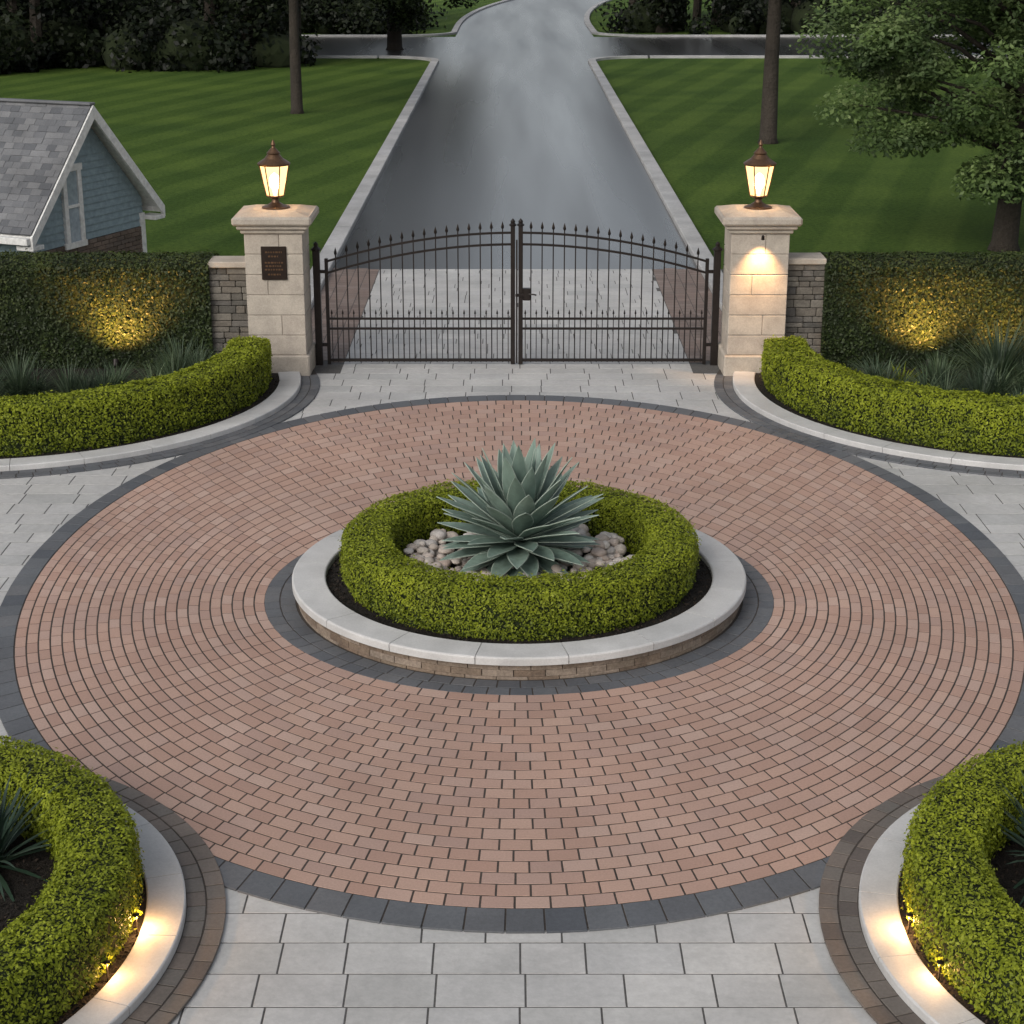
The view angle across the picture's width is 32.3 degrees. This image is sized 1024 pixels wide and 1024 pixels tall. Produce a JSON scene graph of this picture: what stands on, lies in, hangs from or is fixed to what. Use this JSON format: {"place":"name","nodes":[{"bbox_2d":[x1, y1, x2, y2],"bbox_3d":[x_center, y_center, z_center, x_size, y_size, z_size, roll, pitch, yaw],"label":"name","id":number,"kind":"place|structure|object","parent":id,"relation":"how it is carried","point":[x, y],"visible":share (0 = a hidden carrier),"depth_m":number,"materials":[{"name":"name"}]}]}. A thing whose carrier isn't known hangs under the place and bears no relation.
{"place":"outdoors","nodes":[
{"label":"outdoors","id":0,"kind":"place"},
{"bbox_2d":[0,105,94,253],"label":"white rake and gutter","id":1,"kind":"object","parent":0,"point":[30,245],"visible":0.81,"depth_m":28.16,"materials":[{"name":"white wood"}]},
{"bbox_2d":[0,234,30,237],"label":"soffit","id":2,"kind":"structure","parent":1,"relation":"on","point":[15,236],"depth_m":27.99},
{"bbox_2d":[0,101,91,235],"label":"roof shingles","id":3,"kind":"object","parent":1,"relation":"on","point":[37,141],"visible":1,"depth_m":28.63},
{"bbox_2d":[0,98,94,104],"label":"ridge cap","id":4,"kind":"object","parent":1,"relation":"on","point":[46,101],"visible":1,"depth_m":29.09,"materials":[{"name":"grey"}]},
{"bbox_2d":[207,256,244,267],"bbox_3d":[-4.109,-3.642,25.766,0.578,0.090,0.500,0,18,0],"label":"wall cap","id":5,"kind":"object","parent":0,"point":[226,262],"depth_m":25.54,"materials":[{"name":"beige stone"}]},
{"bbox_2d":[0,269,1023,1023],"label":"stone slab paving","id":6,"kind":"structure","parent":0,"point":[766,963],"depth_m":11.65,"materials":[{"name":"stone"}]},
{"bbox_2d":[0,768,225,1023],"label":"planter curb","id":7,"kind":"structure","parent":6,"relation":"on","point":[158,969],"depth_m":11.71,"materials":[{"name":"stone"}]},
{"bbox_2d":[0,768,59,901],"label":"yucca plant","id":8,"kind":"object","parent":7,"relation":"on","point":[7,837],"visible":0.85,"depth_m":12.33,"materials":[{"name":"green plant"}]},
{"bbox_2d":[0,731,144,1023],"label":"box hedge","id":9,"kind":"object","parent":7,"relation":"on","point":[61,946],"visible":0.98,"depth_m":11.27,"materials":[{"name":"green plant"}]},
{"bbox_2d":[103,960,109,980],"bbox_3d":[-2.510,2.844,10.969,0.048,0.144,0.048,0,18,0],"label":"path light","id":10,"kind":"object","parent":7,"relation":"on","point":[106,962],"visible":1,"depth_m":10.95,"materials":[{"name":"black metal"}]},
{"bbox_2d":[132,912,138,932],"bbox_3d":[-2.440,2.670,11.491,0.048,0.144,0.048,0,18,0],"label":"path light","id":11,"kind":"object","parent":7,"relation":"on","point":[135,914],"visible":1,"depth_m":11.48,"materials":[{"name":"black metal"}]},
{"bbox_2d":[0,367,319,478],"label":"planter curb","id":12,"kind":"structure","parent":6,"relation":"on","point":[286,395],"depth_m":22.59,"materials":[{"name":"stone"}]},
{"bbox_2d":[0,248,218,368],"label":"clipped tall hedge","id":13,"kind":"object","parent":12,"relation":"on","point":[89,308],"visible":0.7,"depth_m":25.73,"materials":[{"name":"green plant"}]},
{"bbox_2d":[0,331,223,399],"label":"ornamental grass bed","id":14,"kind":"object","parent":12,"relation":"on","point":[19,382],"visible":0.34,"depth_m":24.17,"materials":[{"name":"green plant"}]},
{"bbox_2d":[113,359,118,366],"bbox_3d":[-5.680,-2.138,25.366,0.086,0.123,0.118,0,18,0],"label":"garden spotlight","id":15,"kind":"object","parent":12,"relation":"on","point":[116,361],"visible":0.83,"depth_m":25.34,"materials":[{"name":"black metal"}]},
{"bbox_2d":[0,334,273,456],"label":"box hedge","id":16,"kind":"object","parent":12,"relation":"on","point":[235,375],"visible":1,"depth_m":22.34,"materials":[{"name":"green plant"}]},
{"bbox_2d":[209,268,248,354],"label":"stones","id":17,"kind":"object","parent":12,"relation":"on","point":[228,301],"visible":0.65,"depth_m":25.78,"materials":[{"name":"grey stone"}]},
{"bbox_2d":[231,204,318,375],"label":"stone blocks","id":18,"kind":"structure","parent":12,"relation":"on","point":[280,314],"depth_m":25.45,"materials":[{"name":"beige stone"}]},
{"bbox_2d":[257,140,289,209],"bbox_3d":[-3.400,-4.832,25.305,0.476,0.970,0.476,0,18,0],"label":"lantern lamp","id":19,"kind":"object","parent":18,"relation":"on","point":[273,164],"visible":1,"depth_m":25.21,"materials":[{"name":"white glass"}]},
{"bbox_2d":[261,246,286,279],"bbox_3d":[-3.400,-3.554,25.276,0.360,0.480,0.034,0,18,0],"label":"bronze house sign","id":20,"kind":"object","parent":18,"relation":"attached to","point":[274,262],"visible":1,"depth_m":25.26,"materials":[{"name":"brown metal"}]},
{"bbox_2d":[0,395,1023,933],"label":"slate border band","id":21,"kind":"object","parent":6,"relation":"on","point":[520,921],"visible":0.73,"depth_m":15.45,"materials":[{"name":"grey stone"}]},
{"bbox_2d":[2,396,1023,929],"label":"brick paver circle","id":22,"kind":"object","parent":6,"relation":"on","point":[878,660],"visible":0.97,"depth_m":15.21,"materials":[{"name":"brick"}]},
{"bbox_2d":[292,524,745,679],"bbox_3d":[0.070,0.684,17.523,4.460,0.262,4.460,0,18,0],"label":"round stone planter","id":23,"kind":"object","parent":22,"relation":"on","point":[332,611],"visible":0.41,"depth_m":15.97,"materials":[{"name":"stone"}]},
{"bbox_2d":[401,524,634,582],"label":"river stones","id":24,"kind":"object","parent":23,"relation":"on","point":[611,548],"visible":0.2,"depth_m":17.66,"materials":[{"name":"beige stone"}]},
{"bbox_2d":[436,439,603,581],"bbox_3d":[0.082,0.026,17.295,1.657,1.537,1.749,0,18,0],"label":"agave plant","id":25,"kind":"object","parent":23,"relation":"on","point":[520,524],"visible":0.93,"depth_m":17.11,"materials":[{"name":"green plant"}]},
{"bbox_2d":[338,479,701,641],"bbox_3d":[0.068,0.368,17.415,3.586,0.565,3.548,0,18,0],"label":"box hedge","id":26,"kind":"object","parent":23,"relation":"on","point":[656,578],"visible":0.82,"depth_m":16.30,"materials":[{"name":"green plant"}]},
{"bbox_2d":[311,218,722,364],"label":"iron double gate","id":27,"kind":"structure","parent":6,"relation":"on","point":[522,294],"depth_m":26.27,"materials":[{"name":"black metal"}]},
{"bbox_2d":[714,367,1023,478],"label":"planter curb","id":28,"kind":"structure","parent":6,"relation":"on","point":[746,395],"depth_m":22.56,"materials":[{"name":"stone"}]},
{"bbox_2d":[714,204,802,375],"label":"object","id":29,"kind":"structure","parent":28,"relation":"on","point":[755,283],"depth_m":25.42,"materials":[{"name":"beige stone"}]},
{"bbox_2d":[743,140,776,209],"bbox_3d":[3.540,-4.832,25.305,0.476,0.970,0.476,0,18,0],"label":"lantern lamp","id":30,"kind":"object","parent":29,"relation":"on","point":[760,164],"visible":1,"depth_m":25.21,"materials":[{"name":"white glass"}]},
{"bbox_2d":[785,265,825,353],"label":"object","id":31,"kind":"object","parent":28,"relation":"on","point":[805,296],"visible":0.6,"depth_m":25.77,"materials":[{"name":"grey stone"}]},
{"bbox_2d":[759,334,1023,455],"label":"box hedge","id":32,"kind":"object","parent":28,"relation":"on","point":[799,375],"visible":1,"depth_m":22.40,"materials":[{"name":"green plant"}]},
{"bbox_2d":[881,362,921,383],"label":"ornamental grass","id":33,"kind":"object","parent":28,"relation":"on","point":[904,370],"depth_m":24.42,"materials":[{"name":"green plant"}]},
{"bbox_2d":[816,249,1023,368],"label":"clipped tall hedge","id":34,"kind":"object","parent":28,"relation":"on","point":[886,306],"visible":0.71,"depth_m":25.71,"materials":[{"name":"green plant"}]},
{"bbox_2d":[849,347,1023,400],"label":"ornamental grass bed","id":35,"kind":"object","parent":28,"relation":"on","point":[942,373],"visible":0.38,"depth_m":24.05,"materials":[{"name":"green plant"}]},
{"bbox_2d":[929,313,1023,388],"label":"ornamental grass","id":36,"kind":"object","parent":28,"relation":"on","point":[1004,352],"depth_m":24.69,"materials":[{"name":"green plant"}]},
{"bbox_2d":[819,767,1023,1023],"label":"planter curb","id":37,"kind":"structure","parent":6,"relation":"on","point":[881,962],"depth_m":11.66,"materials":[{"name":"stone"}]},
{"bbox_2d":[906,912,912,932],"bbox_3d":[2.580,2.670,11.491,0.048,0.144,0.048,0,18,0],"label":"path light","id":38,"kind":"object","parent":37,"relation":"on","point":[909,914],"visible":1,"depth_m":11.48,"materials":[{"name":"black metal"}]},
{"bbox_2d":[936,960,943,980],"bbox_3d":[2.650,2.844,10.969,0.048,0.144,0.048,0,18,0],"label":"path light","id":39,"kind":"object","parent":37,"relation":"on","point":[940,962],"visible":1,"depth_m":10.95,"materials":[{"name":"black metal"}]},
{"bbox_2d":[898,739,1023,1023],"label":"box hedge","id":40,"kind":"object","parent":37,"relation":"on","point":[970,929],"visible":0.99,"depth_m":11.31,"materials":[{"name":"green plant"}]},
{"bbox_2d":[993,766,1023,905],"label":"yucca plant","id":41,"kind":"object","parent":37,"relation":"on","point":[1018,837],"visible":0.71,"depth_m":12.31,"materials":[{"name":"green plant"}]},
{"bbox_2d":[0,0,1023,268],"bbox_3d":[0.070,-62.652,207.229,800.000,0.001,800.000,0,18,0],"label":"lawn","id":42,"kind":"structure","parent":0,"point":[196,146],"depth_m":53.41,"materials":[{"name":"green plant"}]},
{"bbox_2d":[0,226,138,256],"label":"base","id":43,"kind":"object","parent":42,"relation":"on","point":[4,247],"visible":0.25,"depth_m":28.43,"materials":[{"name":"blue"}]},
{"bbox_2d":[36,128,142,251],"bbox_3d":[-7.071,-5.447,29.328,0.034,1.840,3.100,8,20,22],"label":"lap siding","id":44,"kind":"object","parent":43,"relation":"attached to","point":[112,201],"visible":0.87,"depth_m":29.70,"materials":[{"name":"blue wood"}]},
{"bbox_2d":[61,162,87,250],"bbox_3d":[-7.214,-5.018,29.054,0.070,1.360,0.580,8,20,22],"label":"window frame","id":45,"kind":"object","parent":44,"relation":"attached to","point":[66,207],"visible":0.84,"depth_m":29.04,"materials":[{"name":"white wood"}]},
{"bbox_2d":[66,171,80,242],"bbox_3d":[-7.221,-5.015,29.059,0.035,1.150,0.300,8,20,22],"label":"window glass","id":46,"kind":"object","parent":45,"relation":"in","point":[74,216],"visible":0.78,"depth_m":29.07,"materials":[{"name":"grey glass"}]},
{"bbox_2d":[30,226,142,256],"bbox_3d":[-7.066,-3.960,29.819,0.046,1.267,3.152,8,20,22],"label":"brick base","id":47,"kind":"object","parent":42,"relation":"on","point":[128,240],"visible":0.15,"depth_m":30.23,"materials":[{"name":"brown brick"}]},
{"bbox_2d":[94,106,164,252],"bbox_3d":[-8.768,-5.574,31.157,5.080,3.480,1.920,8,20,22],"label":"white rake and gutter","id":48,"kind":"object","parent":42,"relation":"on","point":[108,133],"visible":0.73,"depth_m":30.32,"materials":[{"name":"white wood"}]},
{"bbox_2d":[91,121,155,205],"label":"soffit","id":49,"kind":"structure","parent":48,"relation":"on","point":[146,200],"depth_m":30.18,"materials":[{"name":"grey wood"}]},
{"bbox_2d":[289,0,303,113],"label":"tall park tree","id":50,"kind":"object","parent":42,"relation":"on","point":[296,83],"visible":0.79,"depth_m":60.49,"materials":[{"name":"brown plant"}]},
{"bbox_2d":[320,0,484,49],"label":"tall park tree","id":51,"kind":"object","parent":42,"relation":"on","point":[397,13],"visible":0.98,"depth_m":89.20,"materials":[{"name":"green plant"}]},
{"bbox_2d":[0,0,974,74],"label":"woodland trees","id":52,"kind":"object","parent":42,"relation":"on","point":[177,35],"visible":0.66,"depth_m":79.74,"materials":[{"name":"green plant"}]},
{"bbox_2d":[757,0,841,143],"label":"tall park tree","id":53,"kind":"object","parent":42,"relation":"on","point":[768,120],"visible":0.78,"depth_m":52.24,"materials":[{"name":"brown plant"}]},
{"bbox_2d":[788,0,1023,251],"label":"broadleaf tree","id":54,"kind":"object","parent":42,"relation":"on","point":[992,23],"visible":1,"depth_m":34.21,"materials":[{"name":"green plant"}]},
{"bbox_2d":[312,268,721,360],"bbox_3d":[0.070,-3.453,30.263,6.988,0.024,7.578,0,18,0],"label":"brick border strip","id":55,"kind":"object","parent":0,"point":[658,274],"visible":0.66,"depth_m":30.81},
{"bbox_2d":[302,0,1023,268],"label":"asphalt road","id":56,"kind":"structure","parent":0,"point":[514,117],"depth_m":50.78,"materials":[{"name":"grey asphalt"}]},
{"bbox_2d":[301,0,1007,310],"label":"road kerb","id":57,"kind":"structure","parent":56,"relation":"on","point":[676,210],"depth_m":50.57,"materials":[{"name":"concrete"}]},
{"bbox_2d":[788,253,826,264],"bbox_3d":[4.251,-3.688,25.750,0.578,0.090,0.500,0,18,0],"label":"wall cap","id":58,"kind":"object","parent":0,"point":[807,259],"depth_m":25.52,"materials":[{"name":"beige stone"}]}
]}

